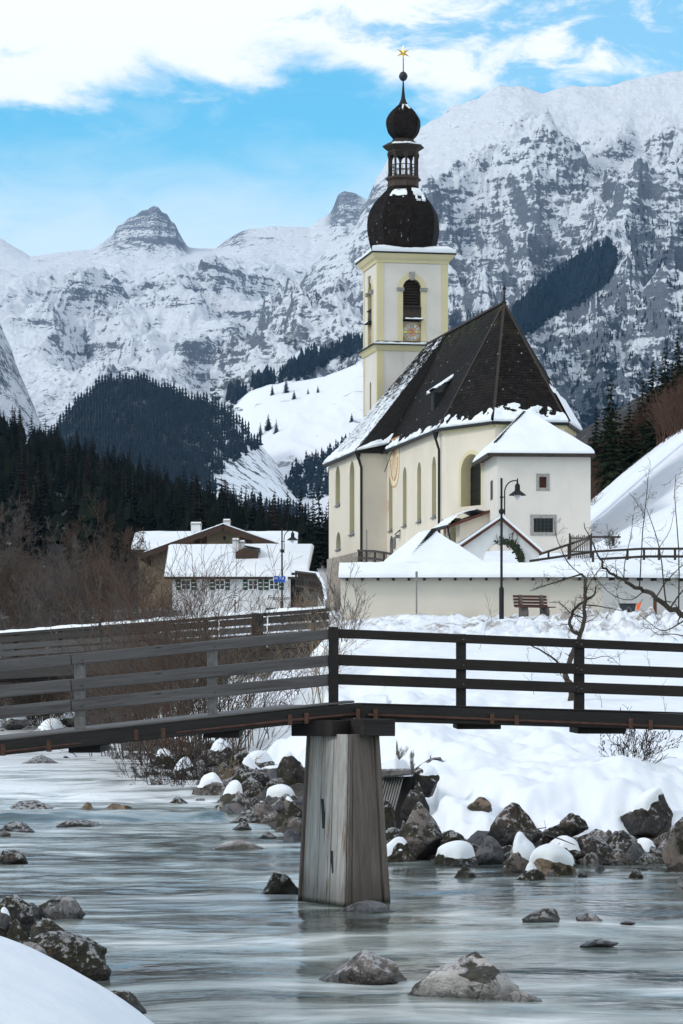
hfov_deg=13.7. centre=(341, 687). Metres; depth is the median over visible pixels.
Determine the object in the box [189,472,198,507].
spruce tree
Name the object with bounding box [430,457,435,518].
window
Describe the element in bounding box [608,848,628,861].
stone
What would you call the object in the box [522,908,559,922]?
boulder
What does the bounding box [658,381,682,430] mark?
bare shrub
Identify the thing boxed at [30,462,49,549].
larch tree
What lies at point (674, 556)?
handrail
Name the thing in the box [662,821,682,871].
boulder
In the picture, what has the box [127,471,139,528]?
spruce tree
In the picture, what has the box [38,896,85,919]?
boulder
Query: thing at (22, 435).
larch tree
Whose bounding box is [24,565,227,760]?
willow bush
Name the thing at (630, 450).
spruce tree
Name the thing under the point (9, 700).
bare shrub
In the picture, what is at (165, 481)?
spruce tree
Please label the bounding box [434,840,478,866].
boulder
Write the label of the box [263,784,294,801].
boulder
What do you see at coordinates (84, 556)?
bare tree
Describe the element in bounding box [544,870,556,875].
stone
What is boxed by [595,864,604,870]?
stone
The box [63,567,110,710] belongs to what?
bare tree
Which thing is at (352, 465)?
window
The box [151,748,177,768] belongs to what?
boulder
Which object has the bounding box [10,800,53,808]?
boulder
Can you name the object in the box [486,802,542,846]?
boulder
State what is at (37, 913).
boulder
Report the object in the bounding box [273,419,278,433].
spruce tree
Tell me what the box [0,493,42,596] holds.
bare tree
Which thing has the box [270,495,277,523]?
larch tree
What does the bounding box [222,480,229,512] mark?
spruce tree
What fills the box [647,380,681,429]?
bare shrub
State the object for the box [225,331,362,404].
slope forest edge
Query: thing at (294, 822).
stone
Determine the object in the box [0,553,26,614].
bare shrub
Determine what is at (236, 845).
boulder
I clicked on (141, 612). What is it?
bare shrub
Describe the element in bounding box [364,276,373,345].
belfry window
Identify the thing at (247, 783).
boulder
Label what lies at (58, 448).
spruce tree
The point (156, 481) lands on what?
spruce tree
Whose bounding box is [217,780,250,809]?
boulder
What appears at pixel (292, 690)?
bare shrub
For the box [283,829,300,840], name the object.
stone
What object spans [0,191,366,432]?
mountain
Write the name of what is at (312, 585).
shed
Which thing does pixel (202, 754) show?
boulder
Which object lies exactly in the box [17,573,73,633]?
bare shrub
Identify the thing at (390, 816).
boulder
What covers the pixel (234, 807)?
boulder
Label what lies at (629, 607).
plastic tub
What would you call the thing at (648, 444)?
spruce tree
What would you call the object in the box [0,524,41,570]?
bare tree
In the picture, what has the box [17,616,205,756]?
willow bush
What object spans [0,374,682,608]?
forest slope
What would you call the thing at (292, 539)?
street lamp
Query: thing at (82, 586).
bare shrub
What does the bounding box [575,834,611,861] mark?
boulder
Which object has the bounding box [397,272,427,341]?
belfry window
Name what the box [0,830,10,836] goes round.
boulder
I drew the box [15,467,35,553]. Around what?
conifer tree
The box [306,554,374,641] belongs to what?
bare shrub
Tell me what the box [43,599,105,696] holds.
bare tree
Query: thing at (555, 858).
boulder
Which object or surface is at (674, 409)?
bare shrub
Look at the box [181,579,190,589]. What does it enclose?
window
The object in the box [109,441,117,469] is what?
spruce tree
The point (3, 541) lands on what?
bare tree
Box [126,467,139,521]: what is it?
spruce tree
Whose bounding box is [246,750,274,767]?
boulder
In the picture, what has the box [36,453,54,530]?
spruce tree
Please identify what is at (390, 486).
window
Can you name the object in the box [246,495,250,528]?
larch tree
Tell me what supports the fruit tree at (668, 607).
on the snowy ground
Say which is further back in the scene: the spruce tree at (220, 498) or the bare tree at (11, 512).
the spruce tree at (220, 498)
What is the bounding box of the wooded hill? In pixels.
[61,379,298,510]
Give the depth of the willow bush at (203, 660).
83.84 m
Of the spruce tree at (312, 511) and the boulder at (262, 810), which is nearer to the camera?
the boulder at (262, 810)
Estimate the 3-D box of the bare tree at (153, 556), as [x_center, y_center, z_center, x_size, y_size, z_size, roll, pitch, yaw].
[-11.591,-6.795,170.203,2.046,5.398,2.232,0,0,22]
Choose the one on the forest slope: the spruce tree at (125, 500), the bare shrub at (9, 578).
the spruce tree at (125, 500)
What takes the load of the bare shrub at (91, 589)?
on the snowy ground
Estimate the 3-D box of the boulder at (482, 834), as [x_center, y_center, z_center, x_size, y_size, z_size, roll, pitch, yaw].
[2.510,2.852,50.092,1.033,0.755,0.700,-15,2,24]
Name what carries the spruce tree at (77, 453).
on the forest slope
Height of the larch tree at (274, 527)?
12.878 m
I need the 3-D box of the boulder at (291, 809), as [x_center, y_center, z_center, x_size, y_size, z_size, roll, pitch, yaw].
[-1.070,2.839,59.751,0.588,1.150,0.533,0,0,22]
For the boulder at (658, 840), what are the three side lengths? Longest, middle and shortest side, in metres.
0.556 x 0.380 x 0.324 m
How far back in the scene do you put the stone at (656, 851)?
49.44 m
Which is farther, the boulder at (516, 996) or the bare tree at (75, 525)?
the bare tree at (75, 525)
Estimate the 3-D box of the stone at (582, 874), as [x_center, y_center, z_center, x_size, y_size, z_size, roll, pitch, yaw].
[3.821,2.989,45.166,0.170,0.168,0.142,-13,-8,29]
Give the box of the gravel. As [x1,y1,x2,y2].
[576,858,670,871]
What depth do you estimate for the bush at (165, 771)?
73.90 m
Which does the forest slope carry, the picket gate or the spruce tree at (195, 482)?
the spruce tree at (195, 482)
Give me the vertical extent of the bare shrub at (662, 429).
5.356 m
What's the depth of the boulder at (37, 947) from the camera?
29.05 m
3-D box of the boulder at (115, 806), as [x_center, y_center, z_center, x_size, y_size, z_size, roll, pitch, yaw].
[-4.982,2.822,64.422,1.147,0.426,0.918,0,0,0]
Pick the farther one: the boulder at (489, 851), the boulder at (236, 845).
the boulder at (236, 845)
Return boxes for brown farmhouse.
[138,519,280,608]
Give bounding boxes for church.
[322,46,595,609]
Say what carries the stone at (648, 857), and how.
on the snowy ground
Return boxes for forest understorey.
[0,415,328,569]
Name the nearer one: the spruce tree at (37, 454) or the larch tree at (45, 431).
the spruce tree at (37, 454)
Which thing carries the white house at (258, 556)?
on the snowy ground
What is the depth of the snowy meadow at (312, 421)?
3598.57 m
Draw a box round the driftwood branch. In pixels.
[412,757,442,775]
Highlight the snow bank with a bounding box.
[0,936,153,1023]
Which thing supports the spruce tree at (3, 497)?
on the forest slope
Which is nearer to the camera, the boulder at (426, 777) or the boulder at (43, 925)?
the boulder at (43, 925)
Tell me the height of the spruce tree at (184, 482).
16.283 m
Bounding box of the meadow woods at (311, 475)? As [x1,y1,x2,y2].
[284,433,349,498]
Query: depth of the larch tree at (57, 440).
736.73 m
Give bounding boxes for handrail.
[357,550,392,561]
[529,548,682,561]
[539,536,620,559]
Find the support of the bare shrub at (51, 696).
on the snowy ground
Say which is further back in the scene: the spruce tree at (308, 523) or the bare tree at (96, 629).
the spruce tree at (308, 523)
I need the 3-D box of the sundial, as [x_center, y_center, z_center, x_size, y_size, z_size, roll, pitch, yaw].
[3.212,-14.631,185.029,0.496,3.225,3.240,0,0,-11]
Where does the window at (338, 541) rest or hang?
in the church
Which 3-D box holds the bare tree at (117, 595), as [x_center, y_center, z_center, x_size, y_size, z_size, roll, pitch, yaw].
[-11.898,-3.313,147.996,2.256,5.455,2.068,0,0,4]
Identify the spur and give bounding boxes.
[0,324,46,443]
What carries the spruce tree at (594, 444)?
on the forest slope
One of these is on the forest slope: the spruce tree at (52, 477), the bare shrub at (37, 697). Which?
the spruce tree at (52, 477)
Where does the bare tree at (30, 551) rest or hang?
on the snowy ground
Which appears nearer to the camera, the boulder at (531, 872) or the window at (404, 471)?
the boulder at (531, 872)
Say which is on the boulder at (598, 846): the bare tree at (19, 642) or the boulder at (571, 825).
the boulder at (571, 825)
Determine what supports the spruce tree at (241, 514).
on the forest slope
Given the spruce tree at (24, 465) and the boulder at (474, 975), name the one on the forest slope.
the spruce tree at (24, 465)
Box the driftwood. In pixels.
[505,821,574,844]
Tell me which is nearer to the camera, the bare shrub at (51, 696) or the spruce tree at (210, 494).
the bare shrub at (51, 696)
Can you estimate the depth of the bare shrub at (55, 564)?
179.87 m
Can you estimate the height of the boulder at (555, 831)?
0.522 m
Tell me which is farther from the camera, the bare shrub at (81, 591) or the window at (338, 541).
the window at (338, 541)
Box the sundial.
[384,436,399,487]
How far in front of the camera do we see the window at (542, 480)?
161.41 m
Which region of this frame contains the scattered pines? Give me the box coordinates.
[467,207,682,390]
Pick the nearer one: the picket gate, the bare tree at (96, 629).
the bare tree at (96, 629)
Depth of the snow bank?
20.51 m
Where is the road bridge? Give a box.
[0,606,330,682]
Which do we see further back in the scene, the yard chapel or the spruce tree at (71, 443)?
the spruce tree at (71, 443)
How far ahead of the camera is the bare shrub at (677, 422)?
250.93 m
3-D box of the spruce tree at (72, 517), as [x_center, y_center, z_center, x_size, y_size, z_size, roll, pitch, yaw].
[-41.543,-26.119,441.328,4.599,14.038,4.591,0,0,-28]
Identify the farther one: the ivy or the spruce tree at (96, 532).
the spruce tree at (96, 532)
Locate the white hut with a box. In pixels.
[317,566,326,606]
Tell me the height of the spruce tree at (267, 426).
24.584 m
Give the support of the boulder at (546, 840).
on the snowy ground
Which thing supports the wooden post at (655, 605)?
on the snowy ground
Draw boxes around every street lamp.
[280,529,297,623]
[499,478,525,618]
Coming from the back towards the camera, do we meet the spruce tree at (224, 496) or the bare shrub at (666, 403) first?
the spruce tree at (224, 496)
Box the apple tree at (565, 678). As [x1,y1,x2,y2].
[531,518,626,700]
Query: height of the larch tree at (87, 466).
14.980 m
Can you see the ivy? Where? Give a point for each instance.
(515, 548)
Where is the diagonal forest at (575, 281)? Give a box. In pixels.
[511,236,617,334]
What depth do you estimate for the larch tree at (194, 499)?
477.67 m
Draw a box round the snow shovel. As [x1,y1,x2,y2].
[636,599,642,609]
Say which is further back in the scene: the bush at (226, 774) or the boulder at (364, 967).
the bush at (226, 774)
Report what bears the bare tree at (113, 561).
on the snowy ground
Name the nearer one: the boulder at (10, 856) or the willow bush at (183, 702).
the boulder at (10, 856)
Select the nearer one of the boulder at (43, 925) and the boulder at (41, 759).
the boulder at (43, 925)
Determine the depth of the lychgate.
126.00 m
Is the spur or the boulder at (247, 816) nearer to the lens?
the boulder at (247, 816)
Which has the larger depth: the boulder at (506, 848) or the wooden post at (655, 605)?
the wooden post at (655, 605)
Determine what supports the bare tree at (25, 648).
on the snowy ground
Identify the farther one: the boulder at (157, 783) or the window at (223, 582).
the window at (223, 582)
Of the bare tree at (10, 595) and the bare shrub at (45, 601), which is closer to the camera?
the bare tree at (10, 595)
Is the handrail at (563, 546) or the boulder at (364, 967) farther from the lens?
the handrail at (563, 546)
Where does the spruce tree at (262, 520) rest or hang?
on the forest slope
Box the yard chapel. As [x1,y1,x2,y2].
[385,529,483,561]
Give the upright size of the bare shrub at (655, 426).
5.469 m
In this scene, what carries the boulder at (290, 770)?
on the snowy ground
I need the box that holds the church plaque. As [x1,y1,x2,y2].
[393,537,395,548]
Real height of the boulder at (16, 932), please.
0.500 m
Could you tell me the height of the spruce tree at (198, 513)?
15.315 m
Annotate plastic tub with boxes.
[618,603,636,611]
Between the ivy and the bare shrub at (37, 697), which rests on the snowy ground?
the bare shrub at (37, 697)
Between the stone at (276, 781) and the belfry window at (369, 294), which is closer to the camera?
the stone at (276, 781)
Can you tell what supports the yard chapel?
on the snowy ground
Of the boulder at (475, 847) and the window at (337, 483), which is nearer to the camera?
the boulder at (475, 847)
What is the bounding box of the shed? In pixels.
[295,570,326,606]
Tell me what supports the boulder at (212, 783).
on the snowy ground
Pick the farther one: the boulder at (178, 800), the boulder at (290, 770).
the boulder at (290, 770)
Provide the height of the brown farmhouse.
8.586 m
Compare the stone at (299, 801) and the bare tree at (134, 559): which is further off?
the bare tree at (134, 559)
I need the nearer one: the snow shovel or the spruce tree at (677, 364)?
the snow shovel
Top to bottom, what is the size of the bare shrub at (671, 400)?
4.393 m
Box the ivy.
[494,531,524,561]
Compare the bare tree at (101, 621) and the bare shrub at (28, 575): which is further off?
the bare shrub at (28, 575)
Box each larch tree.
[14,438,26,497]
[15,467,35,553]
[16,408,23,442]
[18,419,26,452]
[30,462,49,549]
[44,419,47,436]
[47,474,55,499]
[56,427,63,455]
[77,473,88,532]
[83,442,93,485]
[97,445,104,489]
[188,485,203,527]
[224,487,231,513]
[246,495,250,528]
[267,497,271,522]
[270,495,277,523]
[270,503,281,530]
[282,492,291,530]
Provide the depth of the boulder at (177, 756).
84.88 m
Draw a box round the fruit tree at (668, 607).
[577,458,682,640]
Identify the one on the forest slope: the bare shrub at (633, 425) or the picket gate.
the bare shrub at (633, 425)
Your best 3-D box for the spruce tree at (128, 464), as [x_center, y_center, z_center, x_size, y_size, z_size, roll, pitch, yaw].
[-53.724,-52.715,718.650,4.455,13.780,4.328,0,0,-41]
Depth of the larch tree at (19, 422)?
756.23 m
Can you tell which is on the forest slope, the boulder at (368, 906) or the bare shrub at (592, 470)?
the bare shrub at (592, 470)
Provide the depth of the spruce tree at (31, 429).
740.00 m
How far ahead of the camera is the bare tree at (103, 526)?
171.48 m
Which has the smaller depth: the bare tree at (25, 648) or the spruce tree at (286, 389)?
the bare tree at (25, 648)
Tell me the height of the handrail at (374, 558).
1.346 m
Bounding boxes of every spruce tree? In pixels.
[0,461,9,535]
[6,458,17,509]
[8,404,16,434]
[9,408,19,451]
[16,440,27,490]
[25,475,52,561]
[27,413,36,441]
[33,425,43,469]
[35,432,46,480]
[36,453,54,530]
[48,464,61,513]
[55,428,63,464]
[60,475,83,561]
[66,478,82,527]
[68,438,78,467]
[73,433,82,474]
[82,437,87,464]
[89,498,107,567]
[90,436,96,468]
[101,494,114,561]
[103,446,112,473]
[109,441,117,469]
[115,455,124,486]
[115,473,133,562]
[121,450,128,489]
[126,453,130,472]
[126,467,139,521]
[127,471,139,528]
[130,493,148,568]
[135,466,144,504]
[143,456,150,481]
[144,459,157,501]
[145,485,158,530]
[153,464,159,490]
[162,465,166,486]
[165,484,177,530]
[169,486,186,530]
[170,486,188,529]
[179,466,188,497]
[183,473,189,496]
[187,484,210,530]
[189,470,198,498]
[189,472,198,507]
[208,481,212,506]
[217,480,225,515]
[218,504,225,523]
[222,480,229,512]
[229,485,237,510]
[230,495,235,513]
[238,486,247,530]
[246,488,257,530]
[255,493,260,517]
[257,503,265,530]
[259,510,264,530]
[264,415,271,430]
[270,492,279,517]
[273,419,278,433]
[283,379,288,392]
[296,489,310,535]
[307,487,328,576]
[307,497,316,541]
[307,513,313,536]
[317,507,328,564]
[587,408,602,479]
[591,378,632,493]
[617,402,640,471]
[627,361,668,458]
[632,371,646,457]
[655,348,674,437]
[668,333,682,398]
[675,357,682,391]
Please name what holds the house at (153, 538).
on the snowy ground
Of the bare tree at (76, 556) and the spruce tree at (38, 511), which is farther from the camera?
the spruce tree at (38, 511)
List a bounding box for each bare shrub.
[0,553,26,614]
[0,564,70,627]
[0,573,41,629]
[0,637,97,727]
[0,679,40,727]
[0,680,59,727]
[4,553,51,611]
[4,648,87,724]
[13,549,71,604]
[13,563,88,632]
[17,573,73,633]
[20,545,79,609]
[30,560,85,617]
[33,557,117,631]
[40,639,106,717]
[50,553,127,624]
[51,538,120,619]
[52,558,97,614]
[74,555,129,612]
[98,550,153,609]
[103,585,183,688]
[106,549,150,609]
[255,585,338,631]
[265,591,373,703]
[280,655,319,704]
[299,585,365,647]
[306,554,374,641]
[591,459,602,497]
[591,475,602,504]
[603,415,642,459]
[604,528,620,548]
[628,405,666,432]
[630,384,680,442]
[643,391,676,445]
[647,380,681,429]
[648,387,682,438]
[654,393,682,437]
[655,385,682,433]
[657,387,682,427]
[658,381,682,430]
[662,390,681,433]
[671,367,682,406]
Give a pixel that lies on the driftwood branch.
(428, 761)
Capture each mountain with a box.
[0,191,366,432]
[210,71,682,428]
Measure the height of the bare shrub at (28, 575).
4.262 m
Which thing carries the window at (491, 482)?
in the church
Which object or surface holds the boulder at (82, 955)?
in the river water
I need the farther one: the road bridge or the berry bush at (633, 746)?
the road bridge
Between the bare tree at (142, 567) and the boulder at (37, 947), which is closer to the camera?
the boulder at (37, 947)
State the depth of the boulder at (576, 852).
49.08 m
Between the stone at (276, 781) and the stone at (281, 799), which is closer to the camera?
the stone at (281, 799)
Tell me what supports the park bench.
on the snowy ground
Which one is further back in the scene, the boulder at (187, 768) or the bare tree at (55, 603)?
the bare tree at (55, 603)
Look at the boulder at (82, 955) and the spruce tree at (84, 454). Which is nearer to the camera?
the boulder at (82, 955)
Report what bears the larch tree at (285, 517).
on the forest slope
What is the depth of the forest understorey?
485.39 m
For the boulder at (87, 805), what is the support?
in the river water
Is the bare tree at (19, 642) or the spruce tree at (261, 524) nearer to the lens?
the bare tree at (19, 642)
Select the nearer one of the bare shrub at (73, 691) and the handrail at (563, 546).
the bare shrub at (73, 691)
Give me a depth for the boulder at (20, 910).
33.55 m
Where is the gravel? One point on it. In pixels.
(612, 862)
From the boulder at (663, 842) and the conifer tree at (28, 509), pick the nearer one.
the boulder at (663, 842)
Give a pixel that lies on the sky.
(228, 118)
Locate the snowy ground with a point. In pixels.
(548, 776)
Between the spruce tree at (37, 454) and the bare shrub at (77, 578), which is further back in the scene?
the spruce tree at (37, 454)
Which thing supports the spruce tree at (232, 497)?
on the forest slope
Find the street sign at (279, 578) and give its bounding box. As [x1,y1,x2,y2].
[273,576,287,581]
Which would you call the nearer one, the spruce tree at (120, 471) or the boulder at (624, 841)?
the boulder at (624, 841)
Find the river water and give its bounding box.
[0,714,682,1023]
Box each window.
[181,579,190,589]
[215,579,224,589]
[248,579,257,589]
[269,579,278,589]
[334,466,339,506]
[334,532,340,550]
[348,461,353,535]
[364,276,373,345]
[387,477,391,532]
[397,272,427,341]
[401,467,406,527]
[415,462,420,523]
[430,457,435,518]
[458,450,482,506]
[490,480,492,500]
[530,515,556,535]
[536,474,549,490]
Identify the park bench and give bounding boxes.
[513,595,555,616]
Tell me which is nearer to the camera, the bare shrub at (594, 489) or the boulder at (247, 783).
the boulder at (247, 783)
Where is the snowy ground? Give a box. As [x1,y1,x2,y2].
[0,430,682,861]
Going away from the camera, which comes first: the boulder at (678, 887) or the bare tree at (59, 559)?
the boulder at (678, 887)
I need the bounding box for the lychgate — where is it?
[458,515,542,561]
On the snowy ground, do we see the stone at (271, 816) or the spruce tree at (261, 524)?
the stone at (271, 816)
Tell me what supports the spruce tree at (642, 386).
on the forest slope
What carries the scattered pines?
on the great mountain at (516, 183)
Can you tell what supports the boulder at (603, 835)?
on the snowy ground
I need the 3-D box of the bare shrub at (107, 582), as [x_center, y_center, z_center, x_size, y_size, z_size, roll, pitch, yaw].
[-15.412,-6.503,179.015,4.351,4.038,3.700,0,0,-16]
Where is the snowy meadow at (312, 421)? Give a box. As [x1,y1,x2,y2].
[233,361,362,523]
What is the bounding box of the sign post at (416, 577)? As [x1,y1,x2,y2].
[415,571,417,613]
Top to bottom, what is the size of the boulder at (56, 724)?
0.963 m
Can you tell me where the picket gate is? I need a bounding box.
[569,533,591,558]
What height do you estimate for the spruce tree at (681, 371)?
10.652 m
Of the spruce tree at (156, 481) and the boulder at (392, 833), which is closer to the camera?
the boulder at (392, 833)
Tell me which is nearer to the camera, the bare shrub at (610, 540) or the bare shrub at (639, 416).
the bare shrub at (610, 540)
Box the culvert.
[382,769,413,828]
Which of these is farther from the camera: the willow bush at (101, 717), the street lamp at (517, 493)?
the street lamp at (517, 493)
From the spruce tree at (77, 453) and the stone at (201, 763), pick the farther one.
the spruce tree at (77, 453)
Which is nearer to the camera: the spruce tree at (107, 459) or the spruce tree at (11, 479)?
the spruce tree at (11, 479)
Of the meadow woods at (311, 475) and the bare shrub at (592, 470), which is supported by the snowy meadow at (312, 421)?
the meadow woods at (311, 475)
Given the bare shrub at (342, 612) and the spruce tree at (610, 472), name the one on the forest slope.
the spruce tree at (610, 472)
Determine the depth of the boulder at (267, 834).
56.45 m
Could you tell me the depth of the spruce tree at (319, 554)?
421.03 m
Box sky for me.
[0,0,682,255]
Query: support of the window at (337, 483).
in the church
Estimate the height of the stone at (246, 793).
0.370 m
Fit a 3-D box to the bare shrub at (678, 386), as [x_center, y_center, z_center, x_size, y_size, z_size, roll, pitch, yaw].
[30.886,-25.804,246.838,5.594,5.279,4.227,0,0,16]
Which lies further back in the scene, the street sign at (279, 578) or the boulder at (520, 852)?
the street sign at (279, 578)
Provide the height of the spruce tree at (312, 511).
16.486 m
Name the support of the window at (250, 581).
in the white house at (258, 556)
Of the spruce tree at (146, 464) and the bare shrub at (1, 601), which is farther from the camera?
the spruce tree at (146, 464)
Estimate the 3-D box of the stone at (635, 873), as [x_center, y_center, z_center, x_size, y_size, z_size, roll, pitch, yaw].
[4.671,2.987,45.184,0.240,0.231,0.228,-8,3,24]
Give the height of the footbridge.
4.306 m
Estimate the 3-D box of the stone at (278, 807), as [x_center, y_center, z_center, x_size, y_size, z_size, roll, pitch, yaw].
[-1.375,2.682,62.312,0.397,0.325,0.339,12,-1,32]
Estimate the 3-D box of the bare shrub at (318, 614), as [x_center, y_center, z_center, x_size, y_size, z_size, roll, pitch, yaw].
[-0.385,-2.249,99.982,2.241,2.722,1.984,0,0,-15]
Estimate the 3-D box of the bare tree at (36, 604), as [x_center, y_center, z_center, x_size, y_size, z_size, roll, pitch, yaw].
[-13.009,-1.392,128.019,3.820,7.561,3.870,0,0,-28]
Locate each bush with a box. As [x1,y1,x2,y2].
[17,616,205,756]
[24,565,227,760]
[50,509,309,764]
[79,532,313,763]
[109,576,344,759]
[110,737,176,778]
[131,748,204,786]
[143,735,245,781]
[175,619,323,752]
[211,753,262,780]
[598,704,682,763]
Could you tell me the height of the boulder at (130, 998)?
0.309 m
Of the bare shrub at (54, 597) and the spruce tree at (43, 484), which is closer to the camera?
the bare shrub at (54, 597)
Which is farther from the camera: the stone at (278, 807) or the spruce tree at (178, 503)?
the spruce tree at (178, 503)
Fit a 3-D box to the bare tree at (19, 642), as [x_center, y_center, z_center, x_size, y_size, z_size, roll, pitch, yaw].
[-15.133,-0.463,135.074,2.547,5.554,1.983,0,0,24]
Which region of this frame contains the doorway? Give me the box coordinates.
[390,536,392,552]
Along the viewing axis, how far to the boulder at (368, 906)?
38.33 m
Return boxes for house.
[131,531,298,609]
[164,538,313,610]
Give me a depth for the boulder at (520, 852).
46.39 m
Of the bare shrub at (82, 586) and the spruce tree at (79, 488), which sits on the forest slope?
the spruce tree at (79, 488)
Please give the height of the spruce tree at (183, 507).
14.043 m
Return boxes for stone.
[185,774,199,779]
[194,760,204,768]
[232,821,251,830]
[243,790,249,797]
[247,798,259,806]
[248,785,261,797]
[259,812,279,823]
[266,768,276,779]
[267,778,286,788]
[272,793,291,806]
[273,803,283,813]
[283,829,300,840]
[287,817,300,827]
[295,795,302,805]
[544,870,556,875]
[578,872,586,876]
[583,852,601,864]
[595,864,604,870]
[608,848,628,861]
[629,869,642,878]
[636,853,658,862]
[649,847,661,856]
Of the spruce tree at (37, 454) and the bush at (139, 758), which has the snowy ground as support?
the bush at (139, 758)
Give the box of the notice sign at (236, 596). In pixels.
[232,591,237,635]
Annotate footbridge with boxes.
[0,627,682,907]
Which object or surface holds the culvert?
on the snowy ground
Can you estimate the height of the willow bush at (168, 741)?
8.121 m
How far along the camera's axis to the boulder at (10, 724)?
118.08 m
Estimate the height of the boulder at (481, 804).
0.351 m
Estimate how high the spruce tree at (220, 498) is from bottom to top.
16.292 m
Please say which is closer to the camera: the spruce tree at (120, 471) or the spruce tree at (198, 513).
the spruce tree at (198, 513)
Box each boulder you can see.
[0,821,34,832]
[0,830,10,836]
[0,849,27,863]
[0,895,35,937]
[0,907,10,929]
[1,717,30,729]
[6,919,28,943]
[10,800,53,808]
[22,755,57,763]
[22,931,111,980]
[23,942,46,954]
[30,903,41,919]
[30,918,64,937]
[32,718,63,731]
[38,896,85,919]
[56,820,100,826]
[58,712,73,726]
[81,802,93,808]
[106,803,131,808]
[111,989,146,1013]
[149,781,161,784]
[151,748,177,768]
[170,796,187,803]
[172,757,195,779]
[173,753,188,759]
[192,772,226,795]
[195,749,209,761]
[203,739,237,768]
[214,840,262,849]
[217,763,228,773]
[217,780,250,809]
[219,803,246,812]
[222,777,232,782]
[227,757,269,786]
[230,809,256,822]
[236,751,248,764]
[241,777,264,792]
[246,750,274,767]
[253,801,275,823]
[259,831,276,837]
[261,872,297,894]
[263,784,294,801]
[275,796,301,829]
[276,751,304,785]
[319,949,406,984]
[339,900,394,912]
[384,800,395,828]
[386,827,399,843]
[387,837,417,861]
[398,801,441,859]
[400,782,429,822]
[407,951,518,999]
[411,762,439,797]
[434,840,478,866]
[436,830,464,846]
[454,866,476,877]
[466,833,482,845]
[467,797,491,812]
[469,830,488,839]
[470,843,478,852]
[475,835,504,864]
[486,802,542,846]
[501,831,534,872]
[502,845,511,853]
[503,991,541,1001]
[516,862,544,880]
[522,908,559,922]
[529,843,575,874]
[542,829,551,844]
[544,824,566,839]
[550,835,583,859]
[559,813,588,837]
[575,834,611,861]
[576,913,601,920]
[580,938,617,947]
[589,829,608,841]
[606,830,637,852]
[620,787,672,837]
[620,920,635,924]
[625,843,644,861]
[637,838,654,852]
[652,832,668,846]
[657,839,665,847]
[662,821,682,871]
[672,877,682,892]
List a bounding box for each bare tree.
[0,491,33,569]
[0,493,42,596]
[0,508,18,567]
[0,511,33,609]
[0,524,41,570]
[0,581,27,650]
[0,608,51,703]
[3,573,72,718]
[4,588,84,697]
[6,620,39,697]
[9,552,52,649]
[17,536,40,574]
[21,535,57,565]
[23,517,86,623]
[26,593,95,720]
[35,531,80,578]
[40,619,84,718]
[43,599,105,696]
[50,582,98,654]
[52,514,86,591]
[60,524,95,615]
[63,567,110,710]
[64,533,100,588]
[67,539,85,581]
[68,613,115,695]
[69,601,135,713]
[83,493,134,609]
[83,527,181,635]
[84,525,145,615]
[92,526,124,569]
[96,574,131,628]
[123,540,158,610]
[125,530,163,612]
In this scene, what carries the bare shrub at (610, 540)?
on the snowy ground
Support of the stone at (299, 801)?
on the snowy ground
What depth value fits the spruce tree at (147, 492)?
634.82 m
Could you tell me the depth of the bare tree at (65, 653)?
122.25 m
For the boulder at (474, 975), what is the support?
in the river water
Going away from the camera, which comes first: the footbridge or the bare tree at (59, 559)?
the footbridge
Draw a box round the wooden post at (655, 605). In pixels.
[653,599,656,614]
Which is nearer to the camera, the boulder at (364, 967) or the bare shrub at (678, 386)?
the boulder at (364, 967)
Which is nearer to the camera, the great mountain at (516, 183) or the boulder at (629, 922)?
the boulder at (629, 922)
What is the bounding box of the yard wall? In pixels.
[338,561,682,620]
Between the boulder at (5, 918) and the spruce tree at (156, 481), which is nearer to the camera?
the boulder at (5, 918)
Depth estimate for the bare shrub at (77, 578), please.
171.61 m
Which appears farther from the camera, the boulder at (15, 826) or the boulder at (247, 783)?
the boulder at (247, 783)
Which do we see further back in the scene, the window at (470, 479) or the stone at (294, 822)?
the window at (470, 479)
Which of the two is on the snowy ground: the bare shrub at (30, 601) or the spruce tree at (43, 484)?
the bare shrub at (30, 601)
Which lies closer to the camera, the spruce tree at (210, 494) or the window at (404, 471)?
the window at (404, 471)
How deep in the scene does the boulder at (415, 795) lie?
52.66 m
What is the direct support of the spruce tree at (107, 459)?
on the forest slope
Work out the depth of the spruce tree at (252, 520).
524.24 m
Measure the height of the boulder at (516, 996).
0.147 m
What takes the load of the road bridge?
on the snowy ground
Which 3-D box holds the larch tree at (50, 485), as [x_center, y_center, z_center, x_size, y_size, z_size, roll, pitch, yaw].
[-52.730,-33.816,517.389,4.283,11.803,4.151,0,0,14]
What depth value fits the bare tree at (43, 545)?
244.03 m
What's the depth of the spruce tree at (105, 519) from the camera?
436.86 m
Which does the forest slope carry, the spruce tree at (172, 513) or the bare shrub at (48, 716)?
the spruce tree at (172, 513)
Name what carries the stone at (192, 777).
on the snowy ground
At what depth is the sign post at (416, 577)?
100.57 m
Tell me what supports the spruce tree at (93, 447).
on the forest slope
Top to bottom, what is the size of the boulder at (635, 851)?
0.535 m
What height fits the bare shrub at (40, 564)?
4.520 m
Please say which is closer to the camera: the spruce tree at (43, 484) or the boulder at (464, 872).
the boulder at (464, 872)
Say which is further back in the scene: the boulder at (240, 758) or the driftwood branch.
the boulder at (240, 758)

